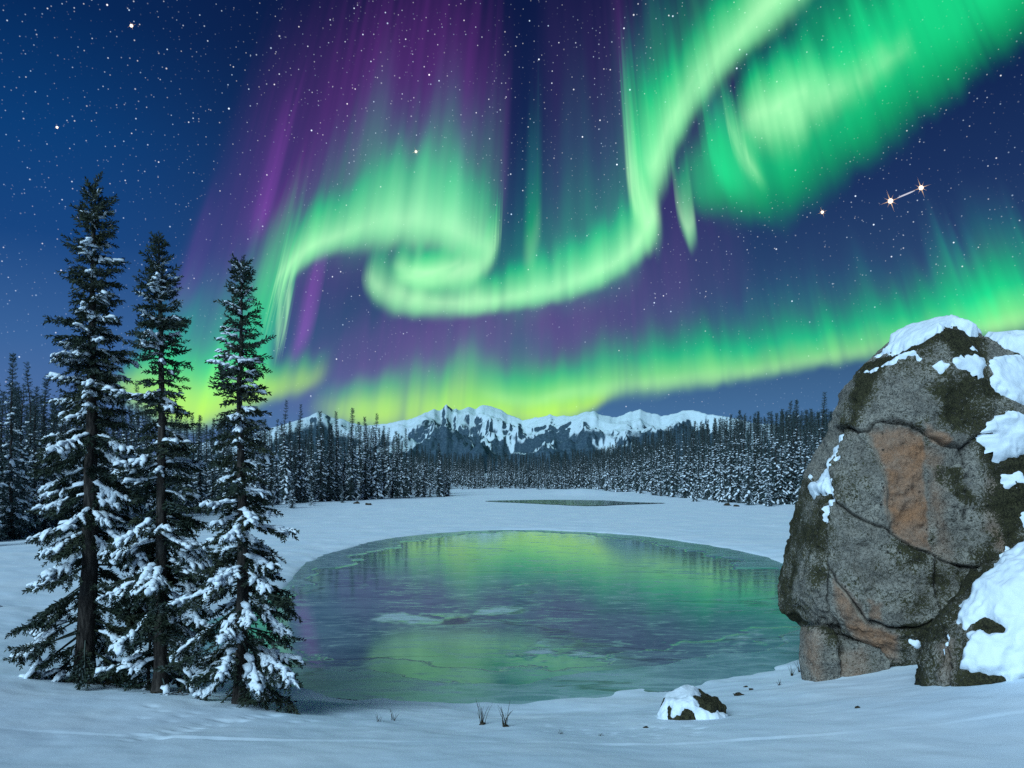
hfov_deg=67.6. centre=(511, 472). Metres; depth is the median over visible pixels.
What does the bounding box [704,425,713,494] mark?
spruce tree
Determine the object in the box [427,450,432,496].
spruce tree
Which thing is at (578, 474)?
forest
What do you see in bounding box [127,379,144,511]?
spruce tree
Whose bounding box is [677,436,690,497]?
spruce tree
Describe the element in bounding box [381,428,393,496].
spruce tree
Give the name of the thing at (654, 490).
spruce tree
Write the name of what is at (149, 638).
spruce sapling
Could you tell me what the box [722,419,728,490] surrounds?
spruce tree
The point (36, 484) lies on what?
spruce tree
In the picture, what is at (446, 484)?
spruce tree
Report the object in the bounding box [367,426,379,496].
spruce tree
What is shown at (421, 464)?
spruce tree
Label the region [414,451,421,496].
spruce tree
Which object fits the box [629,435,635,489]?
spruce tree
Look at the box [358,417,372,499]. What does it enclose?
spruce tree
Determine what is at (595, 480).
spruce tree
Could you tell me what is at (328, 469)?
spruce tree
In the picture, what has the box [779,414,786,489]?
spruce tree
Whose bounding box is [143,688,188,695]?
fallen branch
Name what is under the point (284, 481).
spruce tree
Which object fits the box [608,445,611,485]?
spruce tree
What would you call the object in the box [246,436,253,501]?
spruce tree
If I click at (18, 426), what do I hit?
spruce tree
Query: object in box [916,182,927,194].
bright star
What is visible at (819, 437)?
spruce tree
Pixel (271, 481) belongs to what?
spruce tree
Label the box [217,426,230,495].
spruce tree
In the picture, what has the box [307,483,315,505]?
sapling
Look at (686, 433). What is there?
spruce tree
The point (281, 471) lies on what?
spruce tree
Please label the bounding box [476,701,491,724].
grass tuft
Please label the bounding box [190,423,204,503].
spruce tree
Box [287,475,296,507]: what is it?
sapling
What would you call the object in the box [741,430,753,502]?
spruce tree
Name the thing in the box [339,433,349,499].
spruce tree
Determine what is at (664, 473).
spruce tree
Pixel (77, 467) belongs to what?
spruce tree
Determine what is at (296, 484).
spruce tree
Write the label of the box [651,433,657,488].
spruce tree
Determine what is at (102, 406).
spruce tree
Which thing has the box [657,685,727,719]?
rock
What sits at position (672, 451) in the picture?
spruce tree
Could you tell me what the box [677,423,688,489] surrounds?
spruce tree
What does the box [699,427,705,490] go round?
spruce tree
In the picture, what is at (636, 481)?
spruce tree
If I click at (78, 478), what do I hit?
spruce tree
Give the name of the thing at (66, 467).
spruce tree
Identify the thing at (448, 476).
spruce tree
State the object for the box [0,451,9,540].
spruce tree
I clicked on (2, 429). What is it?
spruce tree
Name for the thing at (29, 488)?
spruce tree
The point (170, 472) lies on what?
spruce tree
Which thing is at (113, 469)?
spruce tree
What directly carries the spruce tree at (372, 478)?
on the snow ground
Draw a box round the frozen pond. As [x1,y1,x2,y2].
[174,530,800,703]
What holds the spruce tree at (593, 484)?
on the snow ground
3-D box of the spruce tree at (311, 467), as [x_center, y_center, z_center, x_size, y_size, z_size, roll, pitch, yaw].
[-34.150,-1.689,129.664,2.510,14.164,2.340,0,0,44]
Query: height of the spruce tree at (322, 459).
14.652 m
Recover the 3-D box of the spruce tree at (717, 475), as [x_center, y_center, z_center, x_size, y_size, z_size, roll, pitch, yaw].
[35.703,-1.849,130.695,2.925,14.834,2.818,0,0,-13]
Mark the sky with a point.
(611, 208)
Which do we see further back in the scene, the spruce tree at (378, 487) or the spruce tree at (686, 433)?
the spruce tree at (686, 433)
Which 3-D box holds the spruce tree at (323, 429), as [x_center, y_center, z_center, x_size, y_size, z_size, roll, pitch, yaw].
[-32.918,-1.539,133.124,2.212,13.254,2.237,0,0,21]
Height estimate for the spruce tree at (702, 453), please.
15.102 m
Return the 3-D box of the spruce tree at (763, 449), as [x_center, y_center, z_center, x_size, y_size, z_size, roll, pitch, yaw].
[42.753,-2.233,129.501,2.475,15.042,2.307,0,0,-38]
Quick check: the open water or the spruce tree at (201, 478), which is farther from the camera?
the open water
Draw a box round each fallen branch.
[95,677,131,684]
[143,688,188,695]
[212,689,296,703]
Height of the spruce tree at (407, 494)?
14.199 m
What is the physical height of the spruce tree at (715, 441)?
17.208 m
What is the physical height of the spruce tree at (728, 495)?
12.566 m
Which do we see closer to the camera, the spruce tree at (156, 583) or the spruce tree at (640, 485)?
the spruce tree at (156, 583)
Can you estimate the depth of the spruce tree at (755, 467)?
131.25 m
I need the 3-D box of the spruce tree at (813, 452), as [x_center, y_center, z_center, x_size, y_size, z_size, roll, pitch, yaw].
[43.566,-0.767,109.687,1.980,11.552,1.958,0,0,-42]
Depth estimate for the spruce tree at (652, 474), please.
169.53 m
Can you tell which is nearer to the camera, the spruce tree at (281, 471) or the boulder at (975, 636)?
the boulder at (975, 636)
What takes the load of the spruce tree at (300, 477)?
on the snow ground
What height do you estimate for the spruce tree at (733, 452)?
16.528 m
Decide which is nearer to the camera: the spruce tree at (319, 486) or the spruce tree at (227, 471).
the spruce tree at (227, 471)
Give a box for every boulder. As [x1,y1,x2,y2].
[777,315,1023,681]
[914,539,1023,686]
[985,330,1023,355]
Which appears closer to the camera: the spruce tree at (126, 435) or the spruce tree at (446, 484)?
the spruce tree at (126, 435)
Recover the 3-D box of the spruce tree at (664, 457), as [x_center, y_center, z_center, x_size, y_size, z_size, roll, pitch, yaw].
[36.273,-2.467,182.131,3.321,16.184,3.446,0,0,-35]
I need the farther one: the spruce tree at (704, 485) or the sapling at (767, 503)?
the spruce tree at (704, 485)
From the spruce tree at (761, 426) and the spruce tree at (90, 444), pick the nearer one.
the spruce tree at (90, 444)
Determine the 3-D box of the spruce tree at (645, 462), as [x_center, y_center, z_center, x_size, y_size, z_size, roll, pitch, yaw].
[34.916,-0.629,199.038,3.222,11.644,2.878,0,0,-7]
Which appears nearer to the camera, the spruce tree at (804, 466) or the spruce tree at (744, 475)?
the spruce tree at (804, 466)
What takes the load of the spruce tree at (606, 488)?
on the snow ground
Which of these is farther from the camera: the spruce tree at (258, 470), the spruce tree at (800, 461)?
the spruce tree at (258, 470)
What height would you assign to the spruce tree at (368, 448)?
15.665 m
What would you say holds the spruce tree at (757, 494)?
on the snow ground
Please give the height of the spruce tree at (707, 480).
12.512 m
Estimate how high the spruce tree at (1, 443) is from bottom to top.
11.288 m
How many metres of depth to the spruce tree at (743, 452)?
125.99 m
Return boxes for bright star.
[883,195,897,209]
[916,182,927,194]
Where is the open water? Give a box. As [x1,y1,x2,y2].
[491,500,655,505]
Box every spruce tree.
[0,353,41,539]
[0,385,8,504]
[0,391,9,525]
[0,392,31,536]
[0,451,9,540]
[3,171,179,690]
[5,382,24,496]
[9,385,39,536]
[12,391,32,495]
[13,362,40,520]
[25,386,49,533]
[27,394,42,521]
[31,405,57,532]
[32,378,55,484]
[37,394,46,475]
[45,403,70,528]
[53,408,70,509]
[56,397,69,514]
[64,421,82,528]
[77,417,98,526]
[89,230,236,694]
[97,404,109,476]
[98,427,109,512]
[108,405,125,487]
[109,429,120,521]
[116,414,130,522]
[119,404,130,488]
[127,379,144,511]
[128,401,138,487]
[130,414,149,515]
[133,414,155,516]
[145,415,155,506]
[154,253,306,714]
[166,454,178,515]
[173,417,183,514]
[173,418,185,503]
[179,423,195,513]
[184,415,197,504]
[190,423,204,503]
[192,416,209,512]
[203,429,222,511]
[208,418,218,492]
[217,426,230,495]
[219,438,234,508]
[225,423,235,504]
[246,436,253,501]
[248,429,260,504]
[255,428,262,495]
[257,434,272,505]
[264,429,275,500]
[269,433,284,504]
[277,423,284,494]
[278,399,292,503]
[281,431,294,501]
[281,445,292,497]
[284,421,297,498]
[291,428,301,502]
[293,404,308,502]
[294,419,303,489]
[294,428,302,498]
[298,431,312,502]
[301,437,311,501]
[306,427,314,497]
[308,422,316,501]
[312,411,330,501]
[312,426,319,492]
[316,426,327,498]
[319,428,326,498]
[324,422,336,500]
[324,426,337,500]
[325,429,330,493]
[330,411,343,500]
[332,422,344,500]
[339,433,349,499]
[341,426,357,500]
[342,408,361,500]
[345,435,349,488]
[354,426,359,497]
[356,422,362,490]
[356,426,363,498]
[357,431,368,498]
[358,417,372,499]
[365,425,369,478]
[366,429,377,498]
[367,413,384,498]
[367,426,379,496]
[377,428,383,492]
[379,426,390,496]
[379,430,388,498]
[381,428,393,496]
[385,441,395,497]
[392,431,400,494]
[392,438,402,498]
[397,433,400,484]
[398,440,404,496]
[401,428,411,497]
[408,448,413,494]
[412,445,419,494]
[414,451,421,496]
[418,450,428,496]
[419,450,424,496]
[422,448,427,488]
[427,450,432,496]
[430,456,435,493]
[433,443,447,496]
[438,455,445,496]
[443,458,450,495]
[447,454,450,491]
[591,456,595,488]
[593,458,599,489]
[599,453,604,488]
[600,449,605,479]
[603,448,611,491]
[603,453,610,489]
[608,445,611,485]
[610,444,614,488]
[612,451,619,491]
[615,448,619,488]
[617,444,624,489]
[620,448,625,491]
[621,441,625,479]
[623,463,629,491]
[624,449,630,489]
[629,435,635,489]
[633,438,643,492]
[633,444,645,489]
[637,463,643,493]
[642,432,648,487]
[642,449,648,490]
[644,435,651,488]
[644,444,651,491]
[648,439,655,494]
[651,431,663,491]
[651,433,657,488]
[652,458,658,494]
[653,436,659,492]
[657,446,663,495]
[659,429,669,493]
[662,442,669,493]
[663,441,670,495]
[667,436,678,496]
[668,434,670,482]
[669,435,679,493]
[671,430,678,488]
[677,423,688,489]
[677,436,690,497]
[679,441,687,495]
[681,424,689,486]
[686,422,696,495]
[686,437,696,497]
[687,421,700,492]
[688,429,696,490]
[695,448,702,497]
[699,423,706,495]
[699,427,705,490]
[700,435,713,499]
[700,471,705,499]
[704,424,710,473]
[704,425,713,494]
[707,426,718,500]
[710,418,721,483]
[712,420,726,498]
[712,434,721,483]
[716,446,726,502]
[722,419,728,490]
[723,414,734,492]
[723,429,736,502]
[726,418,739,488]
[727,440,734,491]
[731,434,745,502]
[732,410,746,500]
[735,424,743,477]
[739,416,753,501]
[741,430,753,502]
[742,433,755,504]
[746,423,753,483]
[750,411,760,489]
[750,418,761,499]
[752,417,763,484]
[752,444,762,502]
[757,428,763,491]
[758,420,773,504]
[758,431,767,500]
[759,416,768,497]
[761,446,774,505]
[768,411,774,487]
[768,413,792,504]
[772,428,780,482]
[773,425,789,504]
[776,409,786,471]
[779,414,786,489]
[782,400,797,490]
[782,418,795,503]
[786,416,798,503]
[791,415,803,504]
[792,400,804,500]
[793,422,810,504]
[798,412,803,466]
[798,425,806,473]
[804,422,813,461]
[806,408,814,458]
[806,437,812,464]
[811,412,818,451]
[812,428,817,453]
[813,412,822,449]
[816,392,827,449]
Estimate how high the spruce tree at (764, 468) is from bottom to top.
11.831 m
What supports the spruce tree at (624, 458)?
on the snow ground
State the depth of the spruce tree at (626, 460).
206.90 m
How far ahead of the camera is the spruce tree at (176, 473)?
86.21 m
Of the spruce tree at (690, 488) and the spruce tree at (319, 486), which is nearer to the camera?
the spruce tree at (319, 486)
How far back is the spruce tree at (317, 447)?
143.35 m
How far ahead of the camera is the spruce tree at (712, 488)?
133.58 m
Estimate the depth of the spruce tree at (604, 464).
233.28 m
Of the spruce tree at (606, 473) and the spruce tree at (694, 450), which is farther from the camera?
the spruce tree at (606, 473)
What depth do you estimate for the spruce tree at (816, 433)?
122.07 m
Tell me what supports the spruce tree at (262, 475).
on the snow ground
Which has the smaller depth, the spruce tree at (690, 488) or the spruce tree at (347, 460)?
the spruce tree at (690, 488)
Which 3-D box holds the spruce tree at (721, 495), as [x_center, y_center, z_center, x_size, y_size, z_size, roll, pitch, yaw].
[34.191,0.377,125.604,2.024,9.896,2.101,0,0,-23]
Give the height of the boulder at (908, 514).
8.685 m
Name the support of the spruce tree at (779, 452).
on the snow ground
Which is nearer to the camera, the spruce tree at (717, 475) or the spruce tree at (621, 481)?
the spruce tree at (717, 475)
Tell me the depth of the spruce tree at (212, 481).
96.01 m
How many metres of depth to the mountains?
3748.98 m
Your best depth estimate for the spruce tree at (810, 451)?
106.38 m
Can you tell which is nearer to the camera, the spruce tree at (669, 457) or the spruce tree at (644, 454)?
the spruce tree at (669, 457)
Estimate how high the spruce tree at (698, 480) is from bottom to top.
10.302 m
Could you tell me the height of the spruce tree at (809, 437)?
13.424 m
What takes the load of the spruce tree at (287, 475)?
on the snow ground
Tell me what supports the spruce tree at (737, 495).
on the snow ground
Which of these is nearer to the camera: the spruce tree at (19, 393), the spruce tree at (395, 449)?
the spruce tree at (19, 393)
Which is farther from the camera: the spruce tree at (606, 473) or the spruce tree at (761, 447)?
the spruce tree at (606, 473)
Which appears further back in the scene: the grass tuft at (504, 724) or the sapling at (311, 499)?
the sapling at (311, 499)
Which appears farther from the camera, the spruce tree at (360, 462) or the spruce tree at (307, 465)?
the spruce tree at (360, 462)
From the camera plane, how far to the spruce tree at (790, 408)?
120.64 m
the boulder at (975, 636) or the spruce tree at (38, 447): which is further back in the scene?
the spruce tree at (38, 447)
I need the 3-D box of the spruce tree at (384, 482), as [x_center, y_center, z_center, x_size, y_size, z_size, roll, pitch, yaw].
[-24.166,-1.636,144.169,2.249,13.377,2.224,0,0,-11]
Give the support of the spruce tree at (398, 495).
on the snow ground
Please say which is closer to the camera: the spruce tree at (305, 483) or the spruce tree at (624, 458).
the spruce tree at (305, 483)
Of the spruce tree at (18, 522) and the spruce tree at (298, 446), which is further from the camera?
the spruce tree at (298, 446)
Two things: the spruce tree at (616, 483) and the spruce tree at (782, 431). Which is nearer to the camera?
the spruce tree at (782, 431)
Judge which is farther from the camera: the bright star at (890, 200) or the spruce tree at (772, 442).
the bright star at (890, 200)
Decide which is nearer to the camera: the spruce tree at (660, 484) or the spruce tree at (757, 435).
the spruce tree at (757, 435)
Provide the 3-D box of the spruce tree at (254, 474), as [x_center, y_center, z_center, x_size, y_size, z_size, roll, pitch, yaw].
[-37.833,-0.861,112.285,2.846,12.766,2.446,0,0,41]
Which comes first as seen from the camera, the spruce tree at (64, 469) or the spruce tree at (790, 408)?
the spruce tree at (64, 469)
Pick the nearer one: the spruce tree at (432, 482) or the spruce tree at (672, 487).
the spruce tree at (672, 487)
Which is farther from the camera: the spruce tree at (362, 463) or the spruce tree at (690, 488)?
the spruce tree at (690, 488)
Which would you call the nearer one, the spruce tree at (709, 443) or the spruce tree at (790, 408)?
the spruce tree at (790, 408)
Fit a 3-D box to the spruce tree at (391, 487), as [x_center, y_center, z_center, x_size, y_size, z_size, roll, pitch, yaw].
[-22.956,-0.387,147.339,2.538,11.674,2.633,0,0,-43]
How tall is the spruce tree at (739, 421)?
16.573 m
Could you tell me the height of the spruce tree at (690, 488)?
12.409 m
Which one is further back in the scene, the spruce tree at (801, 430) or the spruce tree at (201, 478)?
the spruce tree at (801, 430)
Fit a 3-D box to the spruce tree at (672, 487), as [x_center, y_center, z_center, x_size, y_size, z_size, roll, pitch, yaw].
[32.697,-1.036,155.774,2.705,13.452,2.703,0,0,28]
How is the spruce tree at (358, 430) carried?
on the snow ground
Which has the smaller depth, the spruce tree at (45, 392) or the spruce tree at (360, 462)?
the spruce tree at (45, 392)
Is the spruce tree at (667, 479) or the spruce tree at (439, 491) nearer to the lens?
the spruce tree at (439, 491)
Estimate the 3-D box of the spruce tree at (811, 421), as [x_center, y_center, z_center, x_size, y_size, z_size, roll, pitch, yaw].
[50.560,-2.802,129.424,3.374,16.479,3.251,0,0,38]
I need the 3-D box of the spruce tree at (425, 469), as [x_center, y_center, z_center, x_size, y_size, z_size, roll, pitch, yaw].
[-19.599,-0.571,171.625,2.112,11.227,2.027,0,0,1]
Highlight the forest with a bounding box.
[0,383,829,509]
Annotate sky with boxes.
[0,0,1023,465]
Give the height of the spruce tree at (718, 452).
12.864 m
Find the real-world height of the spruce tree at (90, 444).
10.367 m
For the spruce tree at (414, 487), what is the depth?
165.96 m
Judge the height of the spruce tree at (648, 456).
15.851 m
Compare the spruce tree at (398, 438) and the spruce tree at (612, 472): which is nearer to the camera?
the spruce tree at (398, 438)
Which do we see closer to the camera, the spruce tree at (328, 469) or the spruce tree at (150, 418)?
the spruce tree at (150, 418)
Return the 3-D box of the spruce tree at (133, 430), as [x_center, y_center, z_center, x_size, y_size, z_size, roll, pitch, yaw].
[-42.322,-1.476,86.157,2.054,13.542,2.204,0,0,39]
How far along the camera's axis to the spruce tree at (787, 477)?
116.79 m
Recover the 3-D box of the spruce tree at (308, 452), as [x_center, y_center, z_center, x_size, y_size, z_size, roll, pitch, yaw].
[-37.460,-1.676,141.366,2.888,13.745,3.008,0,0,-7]
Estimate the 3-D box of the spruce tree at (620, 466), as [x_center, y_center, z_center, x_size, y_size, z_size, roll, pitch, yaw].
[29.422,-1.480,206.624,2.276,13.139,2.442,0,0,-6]
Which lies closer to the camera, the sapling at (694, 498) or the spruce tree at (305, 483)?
the spruce tree at (305, 483)
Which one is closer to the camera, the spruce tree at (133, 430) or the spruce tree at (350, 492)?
the spruce tree at (133, 430)
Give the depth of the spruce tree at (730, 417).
148.08 m
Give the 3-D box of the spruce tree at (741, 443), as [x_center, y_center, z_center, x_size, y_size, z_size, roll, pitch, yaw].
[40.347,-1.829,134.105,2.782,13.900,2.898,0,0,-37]
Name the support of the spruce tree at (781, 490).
on the snow ground
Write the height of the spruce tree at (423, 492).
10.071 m
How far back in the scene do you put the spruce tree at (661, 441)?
193.15 m
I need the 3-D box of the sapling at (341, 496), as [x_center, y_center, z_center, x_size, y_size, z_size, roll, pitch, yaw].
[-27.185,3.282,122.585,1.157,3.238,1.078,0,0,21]
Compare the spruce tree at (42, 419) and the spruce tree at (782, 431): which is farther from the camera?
the spruce tree at (782, 431)
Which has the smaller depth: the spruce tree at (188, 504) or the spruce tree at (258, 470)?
the spruce tree at (188, 504)
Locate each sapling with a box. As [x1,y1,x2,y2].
[118,547,181,690]
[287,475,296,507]
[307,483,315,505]
[340,484,345,502]
[690,477,698,501]
[764,485,771,506]
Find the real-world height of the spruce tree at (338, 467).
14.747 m
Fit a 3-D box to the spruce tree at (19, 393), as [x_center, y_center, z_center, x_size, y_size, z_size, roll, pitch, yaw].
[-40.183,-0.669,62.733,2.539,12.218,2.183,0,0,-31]
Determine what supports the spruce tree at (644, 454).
on the snow ground
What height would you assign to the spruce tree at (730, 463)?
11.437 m
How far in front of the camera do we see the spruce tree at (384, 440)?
157.64 m
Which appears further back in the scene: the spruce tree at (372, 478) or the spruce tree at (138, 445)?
the spruce tree at (372, 478)
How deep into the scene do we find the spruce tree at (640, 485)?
182.30 m
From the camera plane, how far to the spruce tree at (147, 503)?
81.45 m
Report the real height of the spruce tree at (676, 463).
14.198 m
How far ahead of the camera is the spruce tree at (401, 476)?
152.91 m
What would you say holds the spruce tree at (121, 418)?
on the snow ground
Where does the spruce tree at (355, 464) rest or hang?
on the snow ground
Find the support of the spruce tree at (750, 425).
on the snow ground
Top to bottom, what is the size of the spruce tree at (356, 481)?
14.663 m
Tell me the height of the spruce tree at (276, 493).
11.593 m
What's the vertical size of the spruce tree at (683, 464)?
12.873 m
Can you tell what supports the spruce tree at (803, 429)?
on the snow ground
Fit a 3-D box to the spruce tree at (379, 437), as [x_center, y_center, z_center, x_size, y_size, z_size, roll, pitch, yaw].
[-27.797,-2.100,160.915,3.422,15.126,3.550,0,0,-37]
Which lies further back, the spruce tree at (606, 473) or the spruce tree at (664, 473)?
the spruce tree at (606, 473)
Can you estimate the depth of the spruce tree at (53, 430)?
62.78 m
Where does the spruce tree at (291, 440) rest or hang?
on the snow ground
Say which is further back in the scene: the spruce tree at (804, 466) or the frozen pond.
the spruce tree at (804, 466)
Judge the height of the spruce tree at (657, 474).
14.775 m
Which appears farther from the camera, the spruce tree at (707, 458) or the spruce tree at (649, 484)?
the spruce tree at (649, 484)
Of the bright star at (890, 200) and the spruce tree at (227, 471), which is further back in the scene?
the bright star at (890, 200)
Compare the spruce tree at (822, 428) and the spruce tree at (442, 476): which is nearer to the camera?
the spruce tree at (822, 428)
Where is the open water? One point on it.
(582, 502)
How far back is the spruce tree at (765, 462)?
117.32 m
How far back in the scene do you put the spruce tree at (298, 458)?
134.64 m
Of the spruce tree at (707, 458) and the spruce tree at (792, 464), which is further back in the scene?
the spruce tree at (707, 458)
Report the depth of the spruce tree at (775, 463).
116.95 m
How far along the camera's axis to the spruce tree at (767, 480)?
111.47 m
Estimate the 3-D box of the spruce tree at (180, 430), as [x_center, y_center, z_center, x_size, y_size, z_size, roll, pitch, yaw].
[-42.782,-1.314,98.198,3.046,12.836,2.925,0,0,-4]
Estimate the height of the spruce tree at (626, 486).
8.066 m
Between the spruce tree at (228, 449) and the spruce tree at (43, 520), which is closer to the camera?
the spruce tree at (43, 520)
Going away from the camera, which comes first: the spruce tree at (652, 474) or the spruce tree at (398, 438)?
the spruce tree at (398, 438)
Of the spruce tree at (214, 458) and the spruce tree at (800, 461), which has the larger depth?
the spruce tree at (800, 461)
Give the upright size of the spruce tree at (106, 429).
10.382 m
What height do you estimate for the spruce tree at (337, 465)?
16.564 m
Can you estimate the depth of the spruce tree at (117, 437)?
79.27 m
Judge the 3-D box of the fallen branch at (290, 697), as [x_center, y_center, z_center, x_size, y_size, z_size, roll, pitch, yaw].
[-4.651,4.043,13.731,1.624,0.229,0.473,0,0,0]
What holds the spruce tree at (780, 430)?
on the snow ground
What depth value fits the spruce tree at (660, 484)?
163.28 m
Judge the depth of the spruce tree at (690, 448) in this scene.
160.36 m
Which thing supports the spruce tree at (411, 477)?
on the snow ground
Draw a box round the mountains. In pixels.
[189,404,820,472]
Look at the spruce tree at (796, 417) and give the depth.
123.49 m
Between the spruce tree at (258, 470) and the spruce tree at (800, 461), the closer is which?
the spruce tree at (800, 461)
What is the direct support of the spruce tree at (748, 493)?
on the snow ground
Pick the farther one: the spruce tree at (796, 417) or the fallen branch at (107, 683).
the spruce tree at (796, 417)
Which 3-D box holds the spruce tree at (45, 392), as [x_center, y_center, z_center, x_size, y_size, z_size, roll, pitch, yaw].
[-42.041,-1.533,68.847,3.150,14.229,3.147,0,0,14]
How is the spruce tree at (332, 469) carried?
on the snow ground
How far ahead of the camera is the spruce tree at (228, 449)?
113.83 m
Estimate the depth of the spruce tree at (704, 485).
139.11 m
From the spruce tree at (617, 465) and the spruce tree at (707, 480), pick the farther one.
the spruce tree at (617, 465)
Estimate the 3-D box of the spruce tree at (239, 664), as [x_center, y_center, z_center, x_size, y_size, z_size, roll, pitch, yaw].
[-4.820,0.332,13.329,2.494,8.248,2.499,0,0,-10]
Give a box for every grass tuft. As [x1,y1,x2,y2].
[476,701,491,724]
[498,702,510,726]
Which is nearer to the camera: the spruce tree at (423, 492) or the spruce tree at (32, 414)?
the spruce tree at (32, 414)
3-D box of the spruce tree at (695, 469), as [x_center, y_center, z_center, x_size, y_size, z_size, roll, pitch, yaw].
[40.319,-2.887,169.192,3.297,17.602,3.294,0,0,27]
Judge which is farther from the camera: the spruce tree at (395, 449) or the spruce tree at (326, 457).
the spruce tree at (395, 449)
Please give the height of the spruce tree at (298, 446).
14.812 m
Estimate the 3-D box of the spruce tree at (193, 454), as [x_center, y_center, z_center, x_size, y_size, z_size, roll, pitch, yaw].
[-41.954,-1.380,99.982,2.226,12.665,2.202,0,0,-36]
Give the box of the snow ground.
[0,474,1023,767]
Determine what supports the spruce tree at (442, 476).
on the snow ground
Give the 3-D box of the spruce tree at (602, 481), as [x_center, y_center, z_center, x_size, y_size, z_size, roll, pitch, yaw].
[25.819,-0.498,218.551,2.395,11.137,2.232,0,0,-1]
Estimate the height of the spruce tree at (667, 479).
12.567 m
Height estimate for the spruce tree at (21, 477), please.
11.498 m
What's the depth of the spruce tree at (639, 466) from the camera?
200.56 m
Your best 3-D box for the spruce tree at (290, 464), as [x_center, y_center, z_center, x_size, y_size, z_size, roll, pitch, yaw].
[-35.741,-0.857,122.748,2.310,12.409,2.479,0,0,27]

